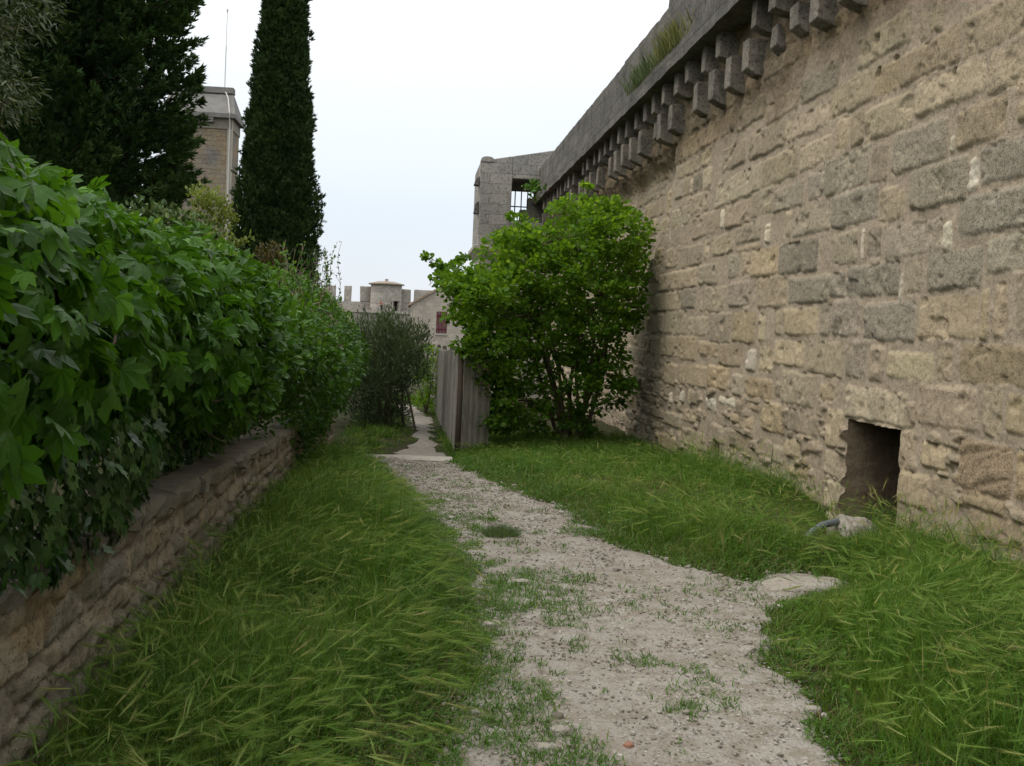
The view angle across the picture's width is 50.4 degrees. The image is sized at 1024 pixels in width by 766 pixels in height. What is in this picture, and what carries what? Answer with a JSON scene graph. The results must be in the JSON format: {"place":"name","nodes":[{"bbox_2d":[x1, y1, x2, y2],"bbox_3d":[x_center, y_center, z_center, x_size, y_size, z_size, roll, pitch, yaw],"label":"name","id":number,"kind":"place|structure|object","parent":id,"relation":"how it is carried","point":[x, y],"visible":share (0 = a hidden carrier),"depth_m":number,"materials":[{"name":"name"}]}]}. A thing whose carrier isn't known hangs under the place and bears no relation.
{"place":"outdoors","nodes":[
{"label":"outdoors","id":0,"kind":"place"},
{"bbox_2d":[129,0,668,303],"label":"sky","id":1,"kind":"structure","parent":0,"point":[410,96],"materials":[{"name":"white"}]},
{"bbox_2d":[4,338,1023,765],"bbox_3d":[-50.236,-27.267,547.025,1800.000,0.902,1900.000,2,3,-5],"label":"ground","id":2,"kind":"structure","parent":0,"point":[398,446],"depth_m":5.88,"materials":[{"name":"green plant"}]},
{"bbox_2d":[0,0,77,141],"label":"olive tree","id":3,"kind":"object","parent":2,"relation":"on","point":[5,25],"visible":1,"depth_m":7.70,"materials":[{"name":"green plant"}]},
{"bbox_2d":[0,0,213,212],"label":"broad conifer","id":4,"kind":"object","parent":2,"relation":"on","point":[102,112],"visible":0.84,"depth_m":16.39,"materials":[{"name":"green plant"}]},
{"bbox_2d":[0,410,334,765],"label":"garden wall","id":5,"kind":"structure","parent":2,"relation":"on","point":[43,635],"depth_m":4.70,"materials":[{"name":"stone"}]},
{"bbox_2d":[0,356,259,599],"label":"ivy","id":6,"kind":"object","parent":5,"relation":"attached to","point":[118,486],"visible":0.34,"depth_m":3.89,"materials":[{"name":"green plant"}]},
{"bbox_2d":[0,131,285,517],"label":"virginia creeper","id":7,"kind":"object","parent":5,"relation":"on","point":[102,291],"visible":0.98,"depth_m":3.59,"materials":[{"name":"green plant"}]},
{"bbox_2d":[121,193,240,455],"bbox_3d":[-4.114,-0.597,12.713,2.705,3.129,1.961,2,3,-5],"label":"dark shrub","id":8,"kind":"object","parent":2,"relation":"on","point":[158,207],"visible":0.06,"depth_m":12.49,"materials":[{"name":"green plant"}]},
{"bbox_2d":[164,9,243,239],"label":"stone tower","id":9,"kind":"structure","parent":2,"relation":"on","point":[216,158],"depth_m":58.26,"materials":[{"name":"stone"}]},
{"bbox_2d":[185,180,255,258],"bbox_3d":[-4.002,-0.824,14.072,1.696,3.596,1.714,2,3,-5],"label":"pale shrub","id":10,"kind":"object","parent":2,"relation":"on","point":[203,201],"visible":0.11,"depth_m":14.05,"materials":[{"name":"green plant"}]},
{"bbox_2d":[112,202,371,463],"bbox_3d":[-2.703,-0.459,12.088,2.082,2.870,11.123,2,3,-5],"label":"overgrown hedge","id":11,"kind":"object","parent":2,"relation":"on","point":[312,323],"visible":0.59,"depth_m":10.70,"materials":[{"name":"green plant"}]},
{"bbox_2d":[3,464,514,765],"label":"tall grass","id":12,"kind":"structure","parent":2,"relation":"on","point":[341,552],"depth_m":4.66,"materials":[{"name":"green plant"}]},
{"bbox_2d":[253,239,289,426],"bbox_3d":[-4.132,-0.724,18.197,1.267,3.433,1.149,4,3,21],"label":"bramble","id":13,"kind":"object","parent":2,"relation":"on","point":[269,253],"visible":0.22,"depth_m":18.10,"materials":[{"name":"green plant"}]},
{"bbox_2d":[228,0,327,409],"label":"cypress tree","id":14,"kind":"object","parent":2,"relation":"on","point":[273,198],"visible":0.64,"depth_m":24.76,"materials":[{"name":"green plant"}]},
{"bbox_2d":[300,246,341,396],"bbox_3d":[-3.838,-0.896,21.243,0.954,3.600,1.190,2,3,-5],"label":"thin shrub","id":15,"kind":"object","parent":2,"relation":"on","point":[319,259],"visible":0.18,"depth_m":21.13,"materials":[{"name":"green plant"}]},
{"bbox_2d":[258,436,445,522],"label":"tall grass","id":16,"kind":"structure","parent":2,"relation":"on","point":[360,461],"depth_m":10.30,"materials":[{"name":"green plant"}]},
{"bbox_2d":[324,285,445,335],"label":"battlemented wall","id":17,"kind":"structure","parent":2,"relation":"on","point":[347,303],"depth_m":197.72,"materials":[{"name":"stone"}]},
{"bbox_2d":[369,279,403,310],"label":"round turret","id":18,"kind":"object","parent":17,"relation":"on","point":[385,291],"visible":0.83,"depth_m":194.22,"materials":[{"name":"stone"}]},
{"bbox_2d":[338,300,435,429],"bbox_3d":[-2.583,-0.266,21.846,2.087,2.816,3.202,2,3,-5],"label":"evergreen bush","id":19,"kind":"object","parent":2,"relation":"on","point":[388,368],"visible":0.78,"depth_m":21.36,"materials":[{"name":"green plant"}]},
{"bbox_2d":[332,393,466,459],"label":"meadow grass","id":20,"kind":"structure","parent":2,"relation":"on","point":[375,430],"depth_m":19.74,"materials":[{"name":"green plant"}]},
{"bbox_2d":[369,454,451,460],"bbox_3d":[-1.498,1.096,14.979,1.340,0.193,0.297,2,3,-5],"label":"stone step","id":21,"kind":"object","parent":2,"relation":"on","point":[428,458],"visible":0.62,"depth_m":14.92,"materials":[{"name":"grey stone"}]},
{"bbox_2d":[408,280,467,357],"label":"gabled house","id":22,"kind":"structure","parent":2,"relation":"on","point":[427,307],"depth_m":79.67,"materials":[{"name":"stone"}]},
{"bbox_2d":[430,344,490,451],"bbox_3d":[-1.540,0.085,25.510,0.592,2.159,16.096,2,3,-7],"label":"paling fence","id":23,"kind":"object","parent":2,"relation":"on","point":[462,404],"visible":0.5,"depth_m":17.87,"materials":[{"name":"grey wood"}]},
{"bbox_2d":[468,151,553,397],"bbox_3d":[0.575,-3.771,38.145,4.230,8.850,3.640,2,3,-5],"label":"watch turret","id":24,"kind":"object","parent":2,"relation":"on","point":[498,181],"visible":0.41,"depth_m":36.26,"materials":[{"name":"stone"}]},
{"bbox_2d":[30,467,1022,765],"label":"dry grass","id":25,"kind":"structure","parent":2,"relation":"on","point":[650,551],"depth_m":5.90,"materials":[{"name":"green plant"}]},
{"bbox_2d":[44,441,1023,765],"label":"ground cover","id":26,"kind":"object","parent":2,"relation":"on","point":[428,739],"visible":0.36,"depth_m":5.49,"materials":[{"name":"green plant"}]},
{"bbox_2d":[419,179,659,441],"bbox_3d":[0.436,-1.192,19.226,5.446,4.873,3.130,0,4,-42],"label":"leafy shrub","id":27,"kind":"object","parent":2,"relation":"on","point":[502,289],"visible":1,"depth_m":18.72,"materials":[{"name":"green plant"}]},
{"bbox_2d":[433,427,924,537],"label":"meadow grass","id":28,"kind":"structure","parent":2,"relation":"on","point":[599,448],"depth_m":12.70,"materials":[{"name":"green plant"}]},
{"bbox_2d":[763,446,774,503],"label":"weed stalk","id":29,"kind":"object","parent":2,"relation":"on","point":[771,461],"visible":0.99,"depth_m":10.76,"materials":[{"name":"green plant"}]},
{"bbox_2d":[532,0,1023,570],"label":"rampart wall","id":30,"kind":"structure","parent":2,"relation":"on","point":[826,196],"depth_m":11.43,"materials":[{"name":"stone"}]},
{"bbox_2d":[521,178,545,204],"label":"wall plant","id":31,"kind":"object","parent":30,"relation":"on","point":[536,189],"depth_m":33.87,"materials":[{"name":"green plant"}]},
{"bbox_2d":[619,48,659,96],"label":"wall weed","id":32,"kind":"object","parent":30,"relation":"on","point":[640,74],"depth_m":19.65,"materials":[{"name":"green plant"}]},
{"bbox_2d":[641,2,693,65],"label":"wall weed","id":33,"kind":"object","parent":30,"relation":"on","point":[667,44],"depth_m":17.46,"materials":[{"name":"green plant"}]},
{"bbox_2d":[761,576,847,592],"bbox_3d":[1.981,1.373,7.304,0.626,0.108,0.346,2,3,-18],"label":"stone slab","id":34,"kind":"object","parent":2,"relation":"on","point":[781,583],"depth_m":7.24,"materials":[{"name":"grey stone"}]},
{"bbox_2d":[600,481,1023,765],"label":"tall grass","id":35,"kind":"structure","parent":2,"relation":"on","point":[997,629],"depth_m":5.40,"materials":[{"name":"green plant"}]},
{"bbox_2d":[806,518,839,537],"bbox_3d":[2.864,1.343,9.251,1.606,0.436,0.142,0,4,-45],"label":"hose","id":36,"kind":"object","parent":2,"relation":"on","point":[832,523],"visible":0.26,"depth_m":8.95,"materials":[{"name":"grey rubber"}]},
{"bbox_2d":[635,425,1023,610],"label":"wall grass","id":37,"kind":"structure","parent":2,"relation":"on","point":[780,489],"depth_m":9.01,"materials":[{"name":"green plant"}]},
{"bbox_2d":[827,514,879,536],"bbox_3d":[2.863,1.299,9.132,0.443,0.408,0.336,1,3,-30],"label":"boulder","id":38,"kind":"object","parent":2,"relation":"on","point":[848,522],"visible":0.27,"depth_m":9.01,"materials":[{"name":"grey stone"}]},
{"bbox_2d":[893,538,915,575],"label":"weed stalk","id":39,"kind":"object","parent":2,"relation":"on","point":[909,548],"visible":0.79,"depth_m":7.06,"materials":[{"name":"green plant"}]},
{"bbox_2d":[946,521,967,591],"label":"weed stalk","id":40,"kind":"object","parent":2,"relation":"on","point":[955,540],"visible":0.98,"depth_m":6.47,"materials":[{"name":"green plant"}]},
{"bbox_2d":[965,513,1004,608],"bbox_3d":[2.747,1.075,6.300,0.266,0.621,0.076,4,3,23],"label":"weed stalk","id":41,"kind":"object","parent":2,"relation":"on","point":[985,556],"visible":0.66,"depth_m":6.30,"materials":[{"name":"green plant"}]},
{"bbox_2d":[375,404,841,765],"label":"path","id":42,"kind":"structure","parent":0,"point":[800,750],"depth_m":5.45,"materials":[{"name":"grey gravel"}]},
{"bbox_2d":[406,343,440,413],"bbox_3d":[-2.073,-0.089,26.934,1.183,1.830,1.298,2,3,-5],"label":"sapling","id":43,"kind":"object","parent":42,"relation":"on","point":[428,391],"visible":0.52,"depth_m":26.82,"materials":[{"name":"green plant"}]},
{"bbox_2d":[433,476,442,480],"bbox_3d":[-0.825,1.080,12.187,0.109,0.072,0.081,1,3,-32],"label":"path stone","id":44,"kind":"object","parent":42,"relation":"on","point":[438,478],"visible":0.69,"depth_m":12.15,"materials":[{"name":"beige stone"}]},
{"bbox_2d":[481,619,501,630],"bbox_3d":[-0.111,1.324,5.913,0.117,0.064,0.072,2,3,-5],"label":"path stone","id":45,"kind":"object","parent":42,"relation":"on","point":[488,623],"visible":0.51,"depth_m":5.88,"materials":[{"name":"grey stone"}]},
{"bbox_2d":[480,521,521,537],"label":"grass tuft","id":46,"kind":"object","parent":42,"relation":"on","point":[501,531],"visible":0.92,"depth_m":8.70,"materials":[{"name":"green plant"}]},
{"bbox_2d":[533,742,560,752],"bbox_3d":[0.140,1.425,4.239,0.113,0.038,0.058,2,3,-5],"label":"path stone","id":47,"kind":"object","parent":42,"relation":"on","point":[539,745],"visible":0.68,"depth_m":4.23,"materials":[{"name":"beige stone"}]},
{"bbox_2d":[549,725,571,736],"bbox_3d":[0.199,1.419,4.416,0.096,0.056,0.060,1,3,-27],"label":"path stone","id":48,"kind":"object","parent":42,"relation":"on","point":[558,728],"visible":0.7,"depth_m":4.40,"materials":[{"name":"grey stone"}]},
{"bbox_2d":[623,741,633,747],"bbox_3d":[0.462,1.437,4.301,0.038,0.035,0.046,5,4,43],"label":"path stone","id":49,"kind":"object","parent":42,"relation":"on","point":[628,744],"visible":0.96,"depth_m":4.29,"materials":[{"name":"stone"}]},
{"bbox_2d":[738,645,754,652],"bbox_3d":[1.230,1.397,5.684,0.073,0.043,0.109,4,3,33],"label":"path stone","id":50,"kind":"object","parent":42,"relation":"on","point":[748,648],"visible":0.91,"depth_m":5.66,"materials":[{"name":"beige stone"}]},
{"bbox_2d":[803,705,821,715],"bbox_3d":[1.323,1.443,4.791,0.079,0.046,0.058,2,3,-14],"label":"path stone","id":51,"kind":"object","parent":42,"relation":"on","point":[807,707],"visible":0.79,"depth_m":4.77,"materials":[{"name":"grey stone"}]}
]}

